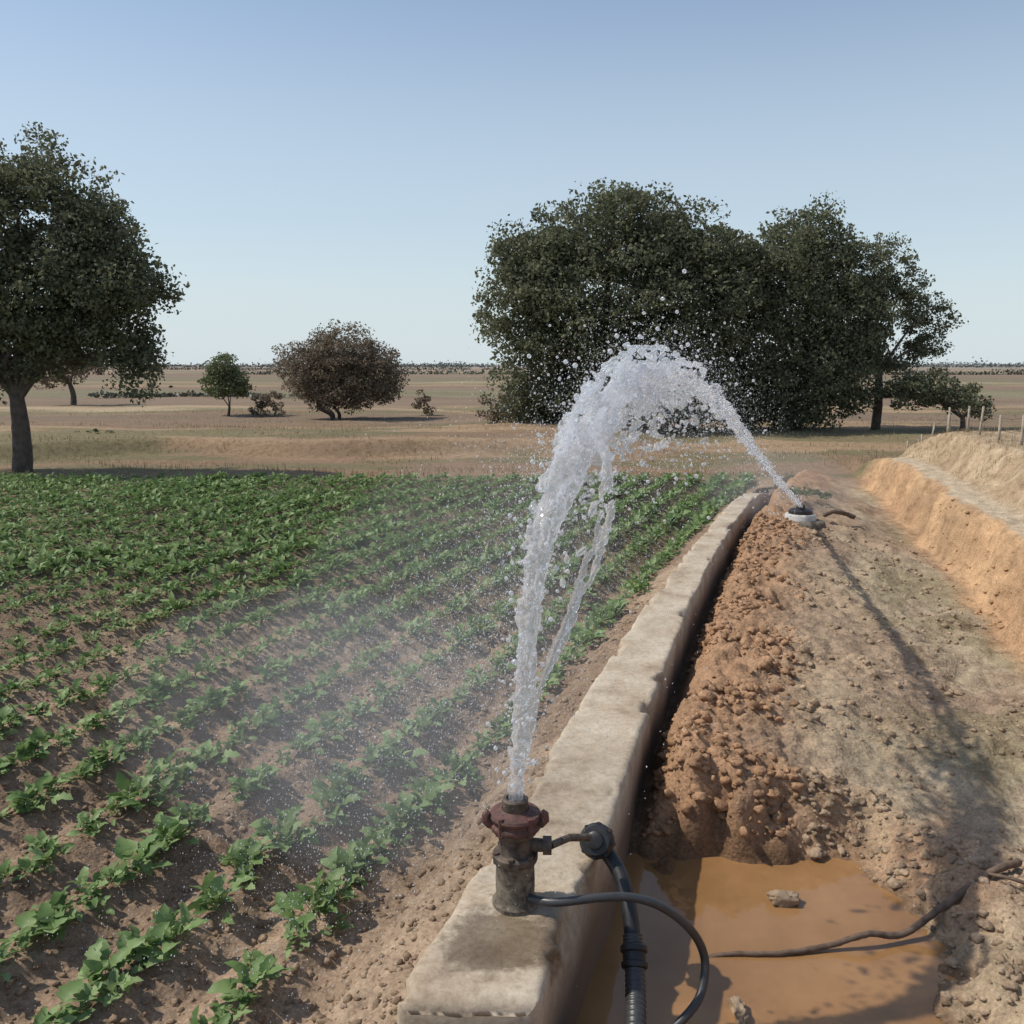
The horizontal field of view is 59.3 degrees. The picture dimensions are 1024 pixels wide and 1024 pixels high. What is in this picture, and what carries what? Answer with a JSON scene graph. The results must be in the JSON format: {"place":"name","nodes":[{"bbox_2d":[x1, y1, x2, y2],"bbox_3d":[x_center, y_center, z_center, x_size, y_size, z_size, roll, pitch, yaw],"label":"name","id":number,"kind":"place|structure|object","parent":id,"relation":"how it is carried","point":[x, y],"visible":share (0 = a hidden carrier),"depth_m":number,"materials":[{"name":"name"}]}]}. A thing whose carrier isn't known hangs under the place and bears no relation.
{"place":"outdoors","nodes":[
{"label":"outdoors","id":0,"kind":"place"},
{"bbox_2d":[0,366,1023,1023],"bbox_3d":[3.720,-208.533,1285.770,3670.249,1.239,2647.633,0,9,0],"label":"ground","id":1,"kind":"structure","parent":0,"point":[908,494],"depth_m":5.63,"materials":[{"name":"soil"}]},
{"bbox_2d":[33,345,114,404],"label":"dry tree","id":2,"kind":"object","parent":1,"relation":"on","point":[75,374],"visible":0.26,"depth_m":44.50,"materials":[{"name":"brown plant"}]},
{"bbox_2d":[75,428,112,432],"bbox_3d":[-10.224,-1.855,22.036,1.146,0.413,0.695,0,9,0],"label":"green shrub","id":3,"kind":"object","parent":1,"relation":"on","point":[95,430],"visible":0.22,"depth_m":22.02,"materials":[{"name":"green plant"}]},
{"bbox_2d":[0,121,189,472],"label":"eucalyptus tree","id":4,"kind":"object","parent":1,"relation":"on","point":[90,293],"visible":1,"depth_m":16.16,"materials":[{"name":"green plant"}]},
{"bbox_2d":[197,352,255,415],"bbox_3d":[-11.281,-5.069,35.706,2.060,2.629,1.917,8,12,40],"label":"green tree","id":5,"kind":"object","parent":1,"relation":"on","point":[226,381],"visible":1,"depth_m":35.35,"materials":[{"name":"green plant"}]},
{"bbox_2d":[247,390,285,415],"bbox_3d":[-9.722,-4.305,35.685,1.444,1.032,1.276,0,9,0],"label":"dry shrub","id":6,"kind":"object","parent":1,"relation":"on","point":[262,405],"visible":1,"depth_m":35.59,"materials":[{"name":"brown plant"}]},
{"bbox_2d":[0,580,651,1023],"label":"field clods","id":7,"kind":"object","parent":1,"relation":"on","point":[316,1016],"visible":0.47,"depth_m":3.92,"materials":[{"name":"soil"}]},
{"bbox_2d":[269,319,409,419],"bbox_3d":[-6.483,-5.277,33.546,5.334,3.816,3.441,0,9,0],"label":"dry tree","id":8,"kind":"object","parent":1,"relation":"on","point":[355,379],"visible":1,"depth_m":33.01,"materials":[{"name":"brown plant"}]},
{"bbox_2d":[0,470,754,1023],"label":"crop rows","id":9,"kind":"object","parent":1,"relation":"on","point":[162,932],"visible":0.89,"depth_m":6.25,"materials":[{"name":"green plant"}]},
{"bbox_2d":[411,389,436,414],"bbox_3d":[-3.537,-4.390,35.797,0.806,1.060,1.051,-8,13,-42],"label":"dry shrub","id":10,"kind":"object","parent":1,"relation":"on","point":[419,401],"visible":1,"depth_m":35.75,"materials":[{"name":"brown plant"}]},
{"bbox_2d":[0,408,1021,477],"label":"dry grass","id":11,"kind":"structure","parent":1,"relation":"on","point":[263,468],"depth_m":20.25,"materials":[{"name":"beige plant"}]},
{"bbox_2d":[475,390,557,423],"bbox_3d":[0.659,-3.388,29.224,3.818,1.293,1.892,0,9,0],"label":"dry shrub","id":12,"kind":"object","parent":1,"relation":"on","point":[492,417],"visible":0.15,"depth_m":29.43,"materials":[{"name":"green plant"}]},
{"bbox_2d":[63,356,1023,367],"bbox_3d":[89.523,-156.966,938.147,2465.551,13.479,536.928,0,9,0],"label":"distant trees","id":13,"kind":"object","parent":1,"relation":"on","point":[947,365],"visible":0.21,"depth_m":761.64,"materials":[{"name":"green plant"}]},
{"bbox_2d":[87,363,1023,397],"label":"hedgerow","id":14,"kind":"object","parent":1,"relation":"on","point":[192,393],"visible":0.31,"depth_m":186.03,"materials":[{"name":"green plant"}]},
{"bbox_2d":[397,489,775,1023],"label":"concrete channel wall","id":15,"kind":"structure","parent":1,"relation":"on","point":[478,964],"depth_m":3.28,"materials":[{"name":"beige concrete"}]},
{"bbox_2d":[481,793,591,916],"bbox_3d":[0.093,1.052,2.804,0.381,0.370,0.160,-3,10,-15],"label":"water standpipe","id":16,"kind":"object","parent":15,"relation":"on","point":[516,826],"visible":0.97,"depth_m":2.74,"materials":[{"name":"metal"}]},
{"bbox_2d":[579,822,647,1023],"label":"hose","id":17,"kind":"object","parent":1,"relation":"on","point":[601,844],"visible":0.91,"depth_m":2.85,"materials":[{"name":"black rubber"}]},
{"bbox_2d":[526,892,709,1023],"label":"flexible hose","id":18,"kind":"object","parent":1,"relation":"on","point":[688,1013],"visible":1,"depth_m":2.73,"materials":[{"name":"black rubber"}]},
{"bbox_2d":[469,177,797,432],"bbox_3d":[3.594,-5.939,26.268,9.849,7.285,5.508,0,9,0],"label":"tree","id":19,"kind":"object","parent":1,"relation":"on","point":[544,278],"visible":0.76,"depth_m":25.32,"materials":[{"name":"green plant"}]},
{"bbox_2d":[727,995,748,1023],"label":"rock","id":20,"kind":"object","parent":1,"relation":"on","point":[738,1008],"visible":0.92,"depth_m":2.88,"materials":[{"name":"beige stone"}]},
{"bbox_2d":[576,853,958,1023],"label":"muddy puddle","id":21,"kind":"object","parent":1,"relation":"on","point":[720,904],"visible":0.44,"depth_m":3.22,"materials":[{"name":"liquid"}]},
{"bbox_2d":[724,485,832,502],"bbox_3d":[3.511,-0.239,11.850,0.915,0.349,1.221,-7,11,-35],"label":"green shrub","id":22,"kind":"object","parent":1,"relation":"on","point":[737,492],"visible":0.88,"depth_m":11.71,"materials":[{"name":"green plant"}]},
{"bbox_2d":[766,889,799,907],"bbox_3d":[1.062,1.506,3.507,0.133,0.070,0.074,0,9,0],"label":"rock","id":23,"kind":"object","parent":1,"relation":"on","point":[784,899],"visible":1,"depth_m":3.48,"materials":[{"name":"beige stone"}]},
{"bbox_2d":[784,505,825,530],"bbox_3d":[3.205,0.071,9.942,0.529,0.280,0.535,0,9,0],"label":"water outlet","id":24,"kind":"object","parent":1,"relation":"on","point":[807,518],"visible":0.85,"depth_m":9.85,"materials":[{"name":"white plastic"}]},
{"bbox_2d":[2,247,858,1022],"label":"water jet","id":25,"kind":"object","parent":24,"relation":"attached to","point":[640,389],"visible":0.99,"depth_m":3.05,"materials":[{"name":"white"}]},
{"bbox_2d":[708,189,904,432],"bbox_3d":[8.601,-6.005,26.959,6.121,7.169,4.599,0,9,0],"label":"tree","id":26,"kind":"object","parent":1,"relation":"on","point":[837,345],"visible":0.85,"depth_m":26.11,"materials":[{"name":"green plant"}]},
{"bbox_2d":[819,768,844,783],"bbox_3d":[1.452,1.208,4.098,0.105,0.076,0.090,0,9,0],"label":"rock","id":27,"kind":"object","parent":1,"relation":"on","point":[834,774],"visible":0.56,"depth_m":4.08,"materials":[{"name":"beige stone"}]},
{"bbox_2d":[642,499,1023,1021],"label":"dirt clods","id":28,"kind":"object","parent":1,"relation":"on","point":[698,760],"visible":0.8,"depth_m":4.43,"materials":[{"name":"soil"}]},
{"bbox_2d":[823,509,855,518],"bbox_3d":[3.697,0.028,10.181,0.449,0.130,0.085,-4,10,-21],"label":"driftwood","id":29,"kind":"object","parent":1,"relation":"on","point":[843,513],"visible":1,"depth_m":10.15,"materials":[{"name":"brown wood"}]},
{"bbox_2d":[709,858,1023,957],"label":"broken branch","id":30,"kind":"object","parent":1,"relation":"on","point":[959,894],"visible":0.88,"depth_m":3.25,"materials":[{"name":"brown wood"}]},
{"bbox_2d":[824,231,968,429],"bbox_3d":[11.424,-5.435,27.443,4.044,5.913,2.867,-1,9,-8],"label":"eucalyptus tree","id":31,"kind":"object","parent":1,"relation":"on","point":[916,347],"visible":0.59,"depth_m":27.05,"materials":[{"name":"green plant"}]},
{"bbox_2d":[870,366,996,430],"bbox_3d":[12.340,-3.259,26.362,3.490,2.006,2.170,0,9,0],"label":"tree","id":32,"kind":"object","parent":1,"relation":"on","point":[930,391],"visible":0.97,"depth_m":26.00,"materials":[{"name":"green plant"}]},
{"bbox_2d":[856,828,1023,1021],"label":"pebbles","id":33,"kind":"object","parent":1,"relation":"on","point":[954,962],"visible":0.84,"depth_m":3.23,"materials":[{"name":"stone"}]},
{"bbox_2d":[907,406,1023,447],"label":"wire fence","id":34,"kind":"object","parent":1,"relation":"on","point":[948,427],"visible":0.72,"depth_m":12.56,"materials":[{"name":"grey wood"}]},
{"bbox_2d":[968,853,990,869],"bbox_3d":[1.801,1.360,3.485,0.091,0.058,0.077,0,9,0],"label":"rock","id":35,"kind":"object","parent":1,"relation":"on","point":[977,861],"visible":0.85,"depth_m":3.46,"materials":[{"name":"grey stone"}]},
{"bbox_2d":[0,0,1023,365],"label":"sky","id":36,"kind":"structure","parent":0,"point":[303,165],"materials":[{"name":"blue"}]},
{"bbox_2d":[758,513,1023,1004],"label":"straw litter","id":37,"kind":"object","parent":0,"point":[884,667],"visible":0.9,"depth_m":5.95,"materials":[{"name":"beige plant"}]},
{"bbox_2d":[896,427,1023,485],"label":"dry grass","id":38,"kind":"structure","parent":0,"point":[1013,430],"depth_m":12.74,"materials":[{"name":"beige plant"}]}
]}

